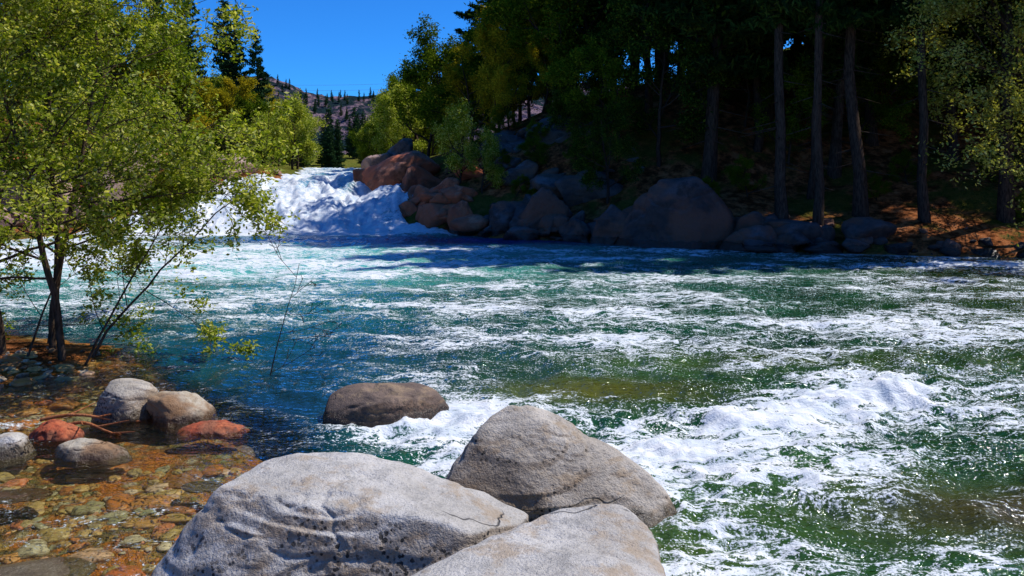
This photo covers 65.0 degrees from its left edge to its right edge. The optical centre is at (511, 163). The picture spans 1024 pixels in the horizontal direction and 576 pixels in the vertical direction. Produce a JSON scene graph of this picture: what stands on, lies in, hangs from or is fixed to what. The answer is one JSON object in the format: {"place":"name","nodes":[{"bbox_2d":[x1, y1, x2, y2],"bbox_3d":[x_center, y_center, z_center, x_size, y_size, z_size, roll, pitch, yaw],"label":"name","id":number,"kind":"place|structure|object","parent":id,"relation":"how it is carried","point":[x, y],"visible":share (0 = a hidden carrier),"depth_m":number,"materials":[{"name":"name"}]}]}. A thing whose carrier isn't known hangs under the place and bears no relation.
{"place":"outdoors","nodes":[
{"label":"outdoors","id":0,"kind":"place"},
{"bbox_2d":[130,76,644,155],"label":"distant hill","id":1,"kind":"structure","parent":0,"point":[361,105],"depth_m":409.86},
{"bbox_2d":[1,0,802,96],"label":"sky","id":2,"kind":"structure","parent":0,"point":[345,45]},
{"bbox_2d":[0,167,1023,575],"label":"river water","id":3,"kind":"structure","parent":0,"point":[798,415],"depth_m":12.13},
{"bbox_2d":[0,487,52,503],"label":"flat river rock","id":4,"kind":"object","parent":3,"relation":"on","point":[37,492],"visible":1,"depth_m":7.27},
{"bbox_2d":[0,557,96,575],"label":"flat river rock","id":5,"kind":"object","parent":3,"relation":"on","point":[54,566],"visible":0.99,"depth_m":5.92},
{"bbox_2d":[29,419,84,447],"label":"red river rock","id":6,"kind":"object","parent":3,"relation":"in","point":[54,432],"visible":0.92,"depth_m":8.69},
{"bbox_2d":[40,402,140,434],"bbox_3d":[-4.766,2.906,9.091,1.238,0.179,0.896,0,0,-7],"label":"driftwood","id":7,"kind":"object","parent":3,"relation":"on","point":[74,413],"visible":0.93,"depth_m":9.20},
{"bbox_2d":[53,438,131,468],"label":"striped river rock","id":8,"kind":"object","parent":3,"relation":"in","point":[96,452],"visible":0.98,"depth_m":8.12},
{"bbox_2d":[146,391,217,434],"bbox_3d":[-3.904,2.909,9.539,0.819,0.436,0.702,0,0,0],"label":"pale boulder","id":9,"kind":"object","parent":3,"relation":"in","point":[170,408],"visible":0.93,"depth_m":9.33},
{"bbox_2d":[181,480,222,492],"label":"flat river rock","id":10,"kind":"object","parent":3,"relation":"on","point":[201,485],"visible":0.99,"depth_m":7.50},
{"bbox_2d":[176,420,249,439],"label":"red river rock","id":11,"kind":"object","parent":3,"relation":"on","point":[217,429],"visible":0.98,"depth_m":8.94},
{"bbox_2d":[258,224,341,374],"bbox_3d":[-2.891,2.048,11.223,1.238,2.410,0.573,0,0,24],"label":"bare shrub","id":12,"kind":"object","parent":3,"relation":"in","point":[315,336],"visible":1,"depth_m":11.29,"materials":[{"name":"green plant"}]},
{"bbox_2d":[323,382,448,427],"bbox_3d":[-1.449,2.876,9.557,1.584,0.533,0.914,0,0,0],"label":"wet boulder","id":13,"kind":"object","parent":3,"relation":"in","point":[370,405],"visible":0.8,"depth_m":9.29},
{"bbox_2d":[412,504,665,575],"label":"granite boulder","id":14,"kind":"object","parent":3,"relation":"in","point":[605,540],"visible":1,"depth_m":4.77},
{"bbox_2d":[446,405,676,526],"bbox_3d":[0.438,2.743,6.973,2.216,1.210,1.456,0,0,0],"label":"granite boulder","id":15,"kind":"object","parent":3,"relation":"in","point":[533,463],"visible":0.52,"depth_m":6.76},
{"bbox_2d":[0,44,1023,575],"bbox_3d":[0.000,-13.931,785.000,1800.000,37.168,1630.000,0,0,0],"label":"ground","id":16,"kind":"structure","parent":0,"point":[956,208],"depth_m":30.35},
{"bbox_2d":[1,170,82,224],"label":"pink boulder","id":17,"kind":"object","parent":16,"relation":"on","point":[19,197],"visible":0.04,"depth_m":34.05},
{"bbox_2d":[0,0,137,354],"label":"alder tree","id":18,"kind":"object","parent":16,"relation":"on","point":[31,114],"visible":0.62,"depth_m":10.68,"materials":[{"name":"green plant"}]},
{"bbox_2d":[0,347,147,399],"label":"spit stones","id":19,"kind":"object","parent":16,"relation":"on","point":[51,350],"visible":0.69,"depth_m":12.14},
{"bbox_2d":[0,177,163,365],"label":"alder sapling","id":20,"kind":"object","parent":16,"relation":"on","point":[122,319],"visible":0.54,"depth_m":12.38,"materials":[{"name":"green plant"}]},
{"bbox_2d":[27,0,192,169],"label":"oak tree","id":21,"kind":"object","parent":16,"relation":"on","point":[138,64],"visible":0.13,"depth_m":38.38,"materials":[{"name":"green plant"}]},
{"bbox_2d":[0,0,220,343],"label":"alder tree","id":22,"kind":"object","parent":16,"relation":"on","point":[71,153],"visible":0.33,"depth_m":12.85,"materials":[{"name":"green plant"}]},
{"bbox_2d":[81,162,154,205],"bbox_3d":[-18.364,1.311,37.764,2.970,2.951,3.429,0,0,0],"label":"pink boulder","id":23,"kind":"object","parent":16,"relation":"on","point":[119,191],"visible":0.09,"depth_m":36.50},
{"bbox_2d":[67,20,176,139],"bbox_3d":[-19.910,-3.186,40.404,5.325,8.339,6.427,0,0,38],"label":"oak tree","id":24,"kind":"object","parent":16,"relation":"on","point":[124,67],"visible":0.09,"depth_m":39.78,"materials":[{"name":"green plant"}]},
{"bbox_2d":[0,351,254,575],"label":"river pebbles","id":25,"kind":"object","parent":16,"relation":"on","point":[11,363],"visible":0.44,"depth_m":7.72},
{"bbox_2d":[0,432,36,467],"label":"pale boulder","id":26,"kind":"object","parent":25,"relation":"on","point":[15,447],"visible":0.94,"depth_m":8.19,"materials":[{"name":"stone"}]},
{"bbox_2d":[89,378,157,433],"bbox_3d":[-4.579,2.852,9.602,0.813,0.550,0.745,0,0,0],"label":"pale boulder","id":27,"kind":"object","parent":25,"relation":"on","point":[122,399],"visible":0.8,"depth_m":9.36,"materials":[{"name":"stone"}]},
{"bbox_2d":[0,0,264,310],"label":"alder tree","id":28,"kind":"object","parent":16,"relation":"on","point":[172,77],"visible":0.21,"depth_m":14.54,"materials":[{"name":"green plant"}]},
{"bbox_2d":[44,147,226,364],"bbox_3d":[-5.942,1.417,13.075,2.614,3.428,2.908,0,0,0],"label":"alder sapling","id":29,"kind":"object","parent":16,"relation":"on","point":[96,272],"visible":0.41,"depth_m":12.30,"materials":[{"name":"green plant"}]},
{"bbox_2d":[0,0,278,348],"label":"alder tree","id":30,"kind":"object","parent":16,"relation":"on","point":[182,8],"visible":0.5,"depth_m":12.46,"materials":[{"name":"green plant"}]},
{"bbox_2d":[0,154,281,231],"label":"bank rocks","id":31,"kind":"object","parent":16,"relation":"on","point":[30,226],"visible":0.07,"depth_m":32.96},
{"bbox_2d":[0,0,300,360],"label":"alder tree","id":32,"kind":"object","parent":16,"relation":"on","point":[76,65],"visible":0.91,"depth_m":11.33,"materials":[{"name":"green plant"}]},
{"bbox_2d":[103,6,206,128],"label":"oak tree","id":33,"kind":"object","parent":16,"relation":"on","point":[182,48],"visible":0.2,"depth_m":44.74,"materials":[{"name":"green plant"}]},
{"bbox_2d":[159,72,216,145],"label":"oak tree","id":34,"kind":"object","parent":16,"relation":"on","point":[202,92],"visible":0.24,"depth_m":46.59,"materials":[{"name":"green plant"}]},
{"bbox_2d":[168,0,214,138],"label":"fir tree","id":35,"kind":"object","parent":16,"relation":"on","point":[190,43],"visible":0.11,"depth_m":63.62,"materials":[{"name":"green plant"}]},
{"bbox_2d":[91,92,302,360],"bbox_3d":[-4.991,1.073,12.277,3.723,4.260,1.978,0,0,19],"label":"alder sapling","id":36,"kind":"object","parent":16,"relation":"on","point":[211,332],"visible":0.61,"depth_m":12.30,"materials":[{"name":"green plant"}]},
{"bbox_2d":[206,0,242,154],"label":"fir tree","id":37,"kind":"object","parent":16,"relation":"on","point":[216,60],"visible":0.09,"depth_m":73.58,"materials":[{"name":"green plant"}]},
{"bbox_2d":[206,4,254,152],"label":"fir tree","id":38,"kind":"object","parent":16,"relation":"on","point":[234,72],"visible":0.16,"depth_m":69.32,"materials":[{"name":"green plant"}]},
{"bbox_2d":[196,76,268,151],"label":"oak tree","id":39,"kind":"object","parent":16,"relation":"on","point":[226,100],"visible":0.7,"depth_m":55.91,"materials":[{"name":"green plant"}]},
{"bbox_2d":[235,30,277,158],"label":"fir tree","id":40,"kind":"object","parent":16,"relation":"on","point":[257,61],"visible":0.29,"depth_m":68.86,"materials":[{"name":"green plant"}]},
{"bbox_2d":[247,112,286,164],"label":"willow tree","id":41,"kind":"object","parent":16,"relation":"on","point":[277,129],"visible":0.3,"depth_m":60.97,"materials":[{"name":"green plant"}]},
{"bbox_2d":[145,60,456,169],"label":"distant forest","id":42,"kind":"object","parent":16,"relation":"on","point":[379,134],"visible":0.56,"depth_m":73.05,"materials":[{"name":"green plant"}]},
{"bbox_2d":[151,452,528,575],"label":"granite boulder","id":43,"kind":"object","parent":16,"relation":"on","point":[330,514],"visible":0.98,"depth_m":5.47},
{"bbox_2d":[361,153,390,168],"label":"pale boulder","id":44,"kind":"object","parent":16,"relation":"on","point":[370,160],"visible":0.23,"depth_m":49.51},
{"bbox_2d":[387,138,412,156],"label":"pale boulder","id":45,"kind":"object","parent":16,"relation":"on","point":[402,146],"visible":0.15,"depth_m":50.10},
{"bbox_2d":[361,150,440,190],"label":"red boulder","id":46,"kind":"object","parent":16,"relation":"on","point":[392,170],"visible":0.73,"depth_m":41.08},
{"bbox_2d":[400,165,441,191],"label":"red boulder","id":47,"kind":"object","parent":16,"relation":"on","point":[415,175],"visible":0.23,"depth_m":39.03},
{"bbox_2d":[385,32,476,156],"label":"live oak tree","id":48,"kind":"object","parent":16,"relation":"on","point":[400,110],"visible":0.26,"depth_m":52.77,"materials":[{"name":"green plant"}]},
{"bbox_2d":[418,203,447,227],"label":"red boulder","id":49,"kind":"object","parent":16,"relation":"on","point":[429,210],"visible":0.43,"depth_m":34.66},
{"bbox_2d":[392,11,491,147],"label":"live oak tree","id":50,"kind":"object","parent":16,"relation":"on","point":[412,76],"visible":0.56,"depth_m":54.05,"materials":[{"name":"green plant"}]},
{"bbox_2d":[396,177,489,235],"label":"red rocks","id":51,"kind":"object","parent":16,"relation":"on","point":[446,192],"visible":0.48,"depth_m":35.40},
{"bbox_2d":[412,33,490,153],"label":"live oak tree","id":52,"kind":"object","parent":16,"relation":"on","point":[435,102],"visible":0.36,"depth_m":49.67,"materials":[{"name":"green plant"}]},
{"bbox_2d":[429,97,480,183],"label":"young willow tree","id":53,"kind":"object","parent":16,"relation":"on","point":[459,128],"visible":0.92,"depth_m":36.98,"materials":[{"name":"green plant"}]},
{"bbox_2d":[446,200,472,234],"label":"red boulder","id":54,"kind":"object","parent":16,"relation":"on","point":[461,208],"visible":0.2,"depth_m":33.83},
{"bbox_2d":[439,39,511,141],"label":"oak tree","id":55,"kind":"object","parent":16,"relation":"on","point":[451,73],"visible":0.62,"depth_m":47.61,"materials":[{"name":"green plant"}]},
{"bbox_2d":[453,0,513,128],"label":"pine tree","id":56,"kind":"object","parent":16,"relation":"on","point":[465,16],"visible":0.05,"depth_m":57.89,"materials":[{"name":"green plant"}]},
{"bbox_2d":[459,126,508,192],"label":"young willow tree","id":57,"kind":"object","parent":16,"relation":"on","point":[492,144],"visible":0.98,"depth_m":35.84,"materials":[{"name":"green plant"}]},
{"bbox_2d":[483,133,525,159],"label":"grey boulder","id":58,"kind":"object","parent":16,"relation":"on","point":[508,142],"visible":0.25,"depth_m":39.11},
{"bbox_2d":[490,104,520,130],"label":"hillside shrub","id":59,"kind":"object","parent":16,"relation":"on","point":[499,120],"visible":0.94,"depth_m":41.99,"materials":[{"name":"green plant"}]},
{"bbox_2d":[470,21,544,129],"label":"oak tree","id":60,"kind":"object","parent":16,"relation":"on","point":[481,36],"visible":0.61,"depth_m":45.17,"materials":[{"name":"green plant"}]},
{"bbox_2d":[489,201,525,235],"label":"bank boulder","id":61,"kind":"object","parent":16,"relation":"on","point":[501,214],"visible":0.48,"depth_m":32.66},
{"bbox_2d":[488,64,531,129],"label":"oak tree","id":62,"kind":"object","parent":16,"relation":"on","point":[500,80],"visible":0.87,"depth_m":42.71,"materials":[{"name":"green plant"}]},
{"bbox_2d":[470,4,557,122],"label":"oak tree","id":63,"kind":"object","parent":16,"relation":"on","point":[505,29],"visible":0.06,"depth_m":49.75,"materials":[{"name":"green plant"}]},
{"bbox_2d":[480,8,558,117],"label":"oak tree","id":64,"kind":"object","parent":16,"relation":"on","point":[537,17],"visible":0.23,"depth_m":46.02,"materials":[{"name":"green plant"}]},
{"bbox_2d":[501,160,538,185],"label":"grey boulder","id":65,"kind":"object","parent":16,"relation":"on","point":[529,169],"visible":0.51,"depth_m":35.94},
{"bbox_2d":[474,0,589,89],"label":"oak tree","id":66,"kind":"object","parent":16,"relation":"on","point":[557,30],"visible":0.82,"depth_m":42.94,"materials":[{"name":"green plant"}]},
{"bbox_2d":[515,135,550,167],"bbox_3d":[1.124,-0.452,36.209,1.667,1.738,1.458,0,0,32],"label":"hillside shrub","id":67,"kind":"object","parent":16,"relation":"on","point":[537,156],"visible":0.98,"depth_m":35.93,"materials":[{"name":"green plant"}]},
{"bbox_2d":[523,118,550,148],"bbox_3d":[1.258,-1.307,37.864,1.458,1.654,1.544,0,0,1],"label":"hillside shrub","id":68,"kind":"object","parent":16,"relation":"on","point":[537,129],"visible":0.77,"depth_m":37.55,"materials":[{"name":"green plant"}]},
{"bbox_2d":[509,187,568,229],"bbox_3d":[0.977,2.559,32.613,2.369,3.242,1.808,0,0,-12],"label":"bank boulder","id":69,"kind":"object","parent":16,"relation":"on","point":[543,201],"visible":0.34,"depth_m":31.94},
{"bbox_2d":[463,0,615,90],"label":"oak tree","id":70,"kind":"object","parent":16,"relation":"on","point":[478,10],"visible":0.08,"depth_m":48.47,"materials":[{"name":"green plant"}]},
{"bbox_2d":[470,0,613,76],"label":"oak tree","id":71,"kind":"object","parent":16,"relation":"on","point":[597,5],"visible":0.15,"depth_m":47.48,"materials":[{"name":"green plant"}]},
{"bbox_2d":[525,37,566,112],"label":"oak tree","id":72,"kind":"object","parent":16,"relation":"on","point":[540,88],"visible":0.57,"depth_m":43.88,"materials":[{"name":"green plant"}]},
{"bbox_2d":[530,174,565,197],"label":"grey boulder","id":73,"kind":"object","parent":16,"relation":"on","point":[539,181],"visible":0.24,"depth_m":34.23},
{"bbox_2d":[479,101,644,203],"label":"hillside rocks","id":74,"kind":"object","parent":16,"relation":"on","point":[554,134],"visible":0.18,"depth_m":37.59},
{"bbox_2d":[519,0,605,106],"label":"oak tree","id":75,"kind":"object","parent":16,"relation":"on","point":[577,21],"visible":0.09,"depth_m":48.51,"materials":[{"name":"green plant"}]},
{"bbox_2d":[558,218,590,241],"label":"bank boulder","id":76,"kind":"object","parent":16,"relation":"on","point":[574,230],"visible":0.56,"depth_m":30.62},
{"bbox_2d":[515,0,640,87],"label":"oak tree","id":77,"kind":"object","parent":16,"relation":"on","point":[586,24],"visible":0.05,"depth_m":47.23,"materials":[{"name":"green plant"}]},
{"bbox_2d":[545,30,615,138],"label":"understory tree","id":78,"kind":"object","parent":16,"relation":"on","point":[566,114],"visible":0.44,"depth_m":36.45,"materials":[{"name":"green plant"}]},
{"bbox_2d":[554,170,622,206],"bbox_3d":[3.209,1.107,34.043,2.903,1.680,1.812,0,0,0],"label":"grey boulder","id":79,"kind":"object","parent":16,"relation":"on","point":[572,191],"visible":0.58,"depth_m":33.38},
{"bbox_2d":[542,34,636,140],"bbox_3d":[3.635,-3.029,35.763,4.167,5.433,3.645,0,0,19],"label":"understory tree","id":80,"kind":"object","parent":16,"relation":"on","point":[610,72],"visible":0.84,"depth_m":35.02,"materials":[{"name":"green plant"}]},
{"bbox_2d":[566,98,647,203],"bbox_3d":[3.781,-0.469,32.723,3.400,4.548,2.536,0,0,-34],"label":"understory tree","id":81,"kind":"object","parent":16,"relation":"on","point":[616,123],"visible":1,"depth_m":32.68,"materials":[{"name":"green plant"}]},
{"bbox_2d":[590,204,628,244],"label":"bank boulder","id":82,"kind":"object","parent":16,"relation":"on","point":[608,227],"visible":0.56,"depth_m":29.52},
{"bbox_2d":[538,0,696,86],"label":"oak tree","id":83,"kind":"object","parent":16,"relation":"on","point":[573,6],"visible":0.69,"depth_m":42.02,"materials":[{"name":"green plant"}]},
{"bbox_2d":[583,0,676,113],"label":"oak tree","id":84,"kind":"object","parent":16,"relation":"on","point":[648,96],"visible":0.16,"depth_m":38.32,"materials":[{"name":"green plant"}]},
{"bbox_2d":[593,0,726,166],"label":"understory tree","id":85,"kind":"object","parent":16,"relation":"on","point":[637,48],"visible":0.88,"depth_m":33.84,"materials":[{"name":"green plant"}]},
{"bbox_2d":[614,176,735,248],"bbox_3d":[6.220,1.995,29.296,4.343,3.045,3.370,0,0,-31],"label":"bank boulder","id":86,"kind":"object","parent":16,"relation":"on","point":[692,212],"visible":0.71,"depth_m":28.27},
{"bbox_2d":[639,0,729,123],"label":"oak tree","id":87,"kind":"object","parent":16,"relation":"on","point":[680,36],"visible":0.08,"depth_m":39.16,"materials":[{"name":"green plant"}]},
{"bbox_2d":[477,203,896,253],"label":"bank rocks","id":88,"kind":"object","parent":16,"relation":"on","point":[812,237],"visible":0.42,"depth_m":27.30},
{"bbox_2d":[627,0,790,182],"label":"pine tree","id":89,"kind":"object","parent":16,"relation":"on","point":[686,16],"visible":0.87,"depth_m":32.96,"materials":[{"name":"green plant"}]},
{"bbox_2d":[718,154,767,196],"bbox_3d":[9.052,0.583,31.491,1.715,1.946,1.816,0,0,-34],"label":"hillside shrub","id":90,"kind":"object","parent":16,"relation":"on","point":[736,175],"visible":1,"depth_m":31.47,"materials":[{"name":"green plant"}]},
{"bbox_2d":[717,225,777,251],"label":"bank boulder","id":91,"kind":"object","parent":16,"relation":"on","point":[736,239],"visible":0.46,"depth_m":27.34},
{"bbox_2d":[739,31,800,120],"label":"pine tree","id":92,"kind":"object","parent":16,"relation":"on","point":[769,111],"visible":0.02,"depth_m":37.36,"materials":[{"name":"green plant"}]},
{"bbox_2d":[721,35,824,86],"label":"understory tree","id":93,"kind":"object","parent":16,"relation":"on","point":[795,50],"visible":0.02,"depth_m":37.26,"materials":[{"name":"green plant"}]},
{"bbox_2d":[737,0,847,218],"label":"pine tree","id":94,"kind":"object","parent":16,"relation":"on","point":[773,12],"visible":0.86,"depth_m":28.94,"materials":[{"name":"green plant"}]},
{"bbox_2d":[747,51,843,164],"bbox_3d":[12.105,-2.170,34.033,3.431,4.866,3.632,0,0,-37],"label":"understory tree","id":95,"kind":"object","parent":16,"relation":"on","point":[804,91],"visible":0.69,"depth_m":33.23,"materials":[{"name":"green plant"}]},
{"bbox_2d":[781,0,850,225],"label":"pine tree","id":96,"kind":"object","parent":16,"relation":"on","point":[823,25],"visible":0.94,"depth_m":28.06,"materials":[{"name":"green plant"}]},
{"bbox_2d":[796,16,838,198],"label":"pine tree","id":97,"kind":"object","parent":16,"relation":"on","point":[810,188],"visible":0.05,"depth_m":31.41,"materials":[{"name":"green plant"}]},
{"bbox_2d":[783,0,916,178],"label":"pine tree","id":98,"kind":"object","parent":16,"relation":"on","point":[834,50],"visible":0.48,"depth_m":33.12,"materials":[{"name":"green plant"}]},
{"bbox_2d":[803,0,907,216],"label":"pine tree","id":99,"kind":"object","parent":16,"relation":"on","point":[858,12],"visible":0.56,"depth_m":29.25,"materials":[{"name":"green plant"}]},
{"bbox_2d":[734,218,1023,257],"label":"shore stones","id":100,"kind":"object","parent":16,"relation":"on","point":[949,247],"visible":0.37,"depth_m":26.17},
{"bbox_2d":[868,174,893,199],"bbox_3d":[13.927,0.988,30.490,1.115,1.265,1.180,0,0,11],"label":"hillside shrub","id":101,"kind":"object","parent":16,"relation":"on","point":[878,183],"visible":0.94,"depth_m":30.28,"materials":[{"name":"green plant"}]},
{"bbox_2d":[845,0,929,145],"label":"pine tree","id":102,"kind":"object","parent":16,"relation":"on","point":[872,140],"visible":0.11,"depth_m":35.21,"materials":[{"name":"green plant"}]},
{"bbox_2d":[844,54,934,145],"bbox_3d":[15.853,-2.539,34.411,3.750,4.889,3.281,0,0,41],"label":"understory tree","id":103,"kind":"object","parent":16,"relation":"on","point":[885,111],"visible":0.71,"depth_m":34.35,"materials":[{"name":"green plant"}]},
{"bbox_2d":[884,148,931,184],"bbox_3d":[15.825,0.228,32.019,1.667,1.738,1.458,0,0,-31],"label":"hillside shrub","id":104,"kind":"object","parent":16,"relation":"on","point":[902,160],"visible":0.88,"depth_m":32.01,"materials":[{"name":"green plant"}]},
{"bbox_2d":[887,0,962,222],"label":"pine tree","id":105,"kind":"object","parent":16,"relation":"on","point":[923,210],"visible":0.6,"depth_m":28.27,"materials":[{"name":"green plant"}]},
{"bbox_2d":[883,5,986,125],"bbox_3d":[19.439,-4.834,36.551,4.717,6.691,4.994,0,0,44],"label":"understory tree","id":106,"kind":"object","parent":16,"relation":"on","point":[901,57],"visible":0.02,"depth_m":36.92,"materials":[{"name":"green plant"}]},
{"bbox_2d":[876,0,1023,159],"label":"cottonwood tree","id":107,"kind":"object","parent":16,"relation":"on","point":[1019,34],"visible":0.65,"depth_m":28.97,"materials":[{"name":"green plant"}]},
{"bbox_2d":[903,0,1000,161],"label":"pine tree","id":108,"kind":"object","parent":16,"relation":"on","point":[950,150],"visible":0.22,"depth_m":33.42,"materials":[{"name":"green plant"}]},
{"bbox_2d":[883,0,1023,246],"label":"cottonwood tree","id":109,"kind":"object","parent":16,"relation":"on","point":[953,10],"visible":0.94,"depth_m":25.84,"materials":[{"name":"green plant"}]},
{"bbox_2d":[941,0,1023,222],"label":"pine tree","id":110,"kind":"object","parent":16,"relation":"on","point":[1004,213],"visible":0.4,"depth_m":27.69,"materials":[{"name":"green plant"}]},
{"bbox_2d":[959,0,1023,86],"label":"oak tree","id":111,"kind":"object","parent":16,"relation":"on","point":[988,44],"visible":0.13,"depth_m":32.78,"materials":[{"name":"green plant"}]},
{"bbox_2d":[969,141,1023,181],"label":"hillside shrub","id":112,"kind":"object","parent":16,"relation":"on","point":[994,179],"visible":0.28,"depth_m":30.80,"materials":[{"name":"green plant"}]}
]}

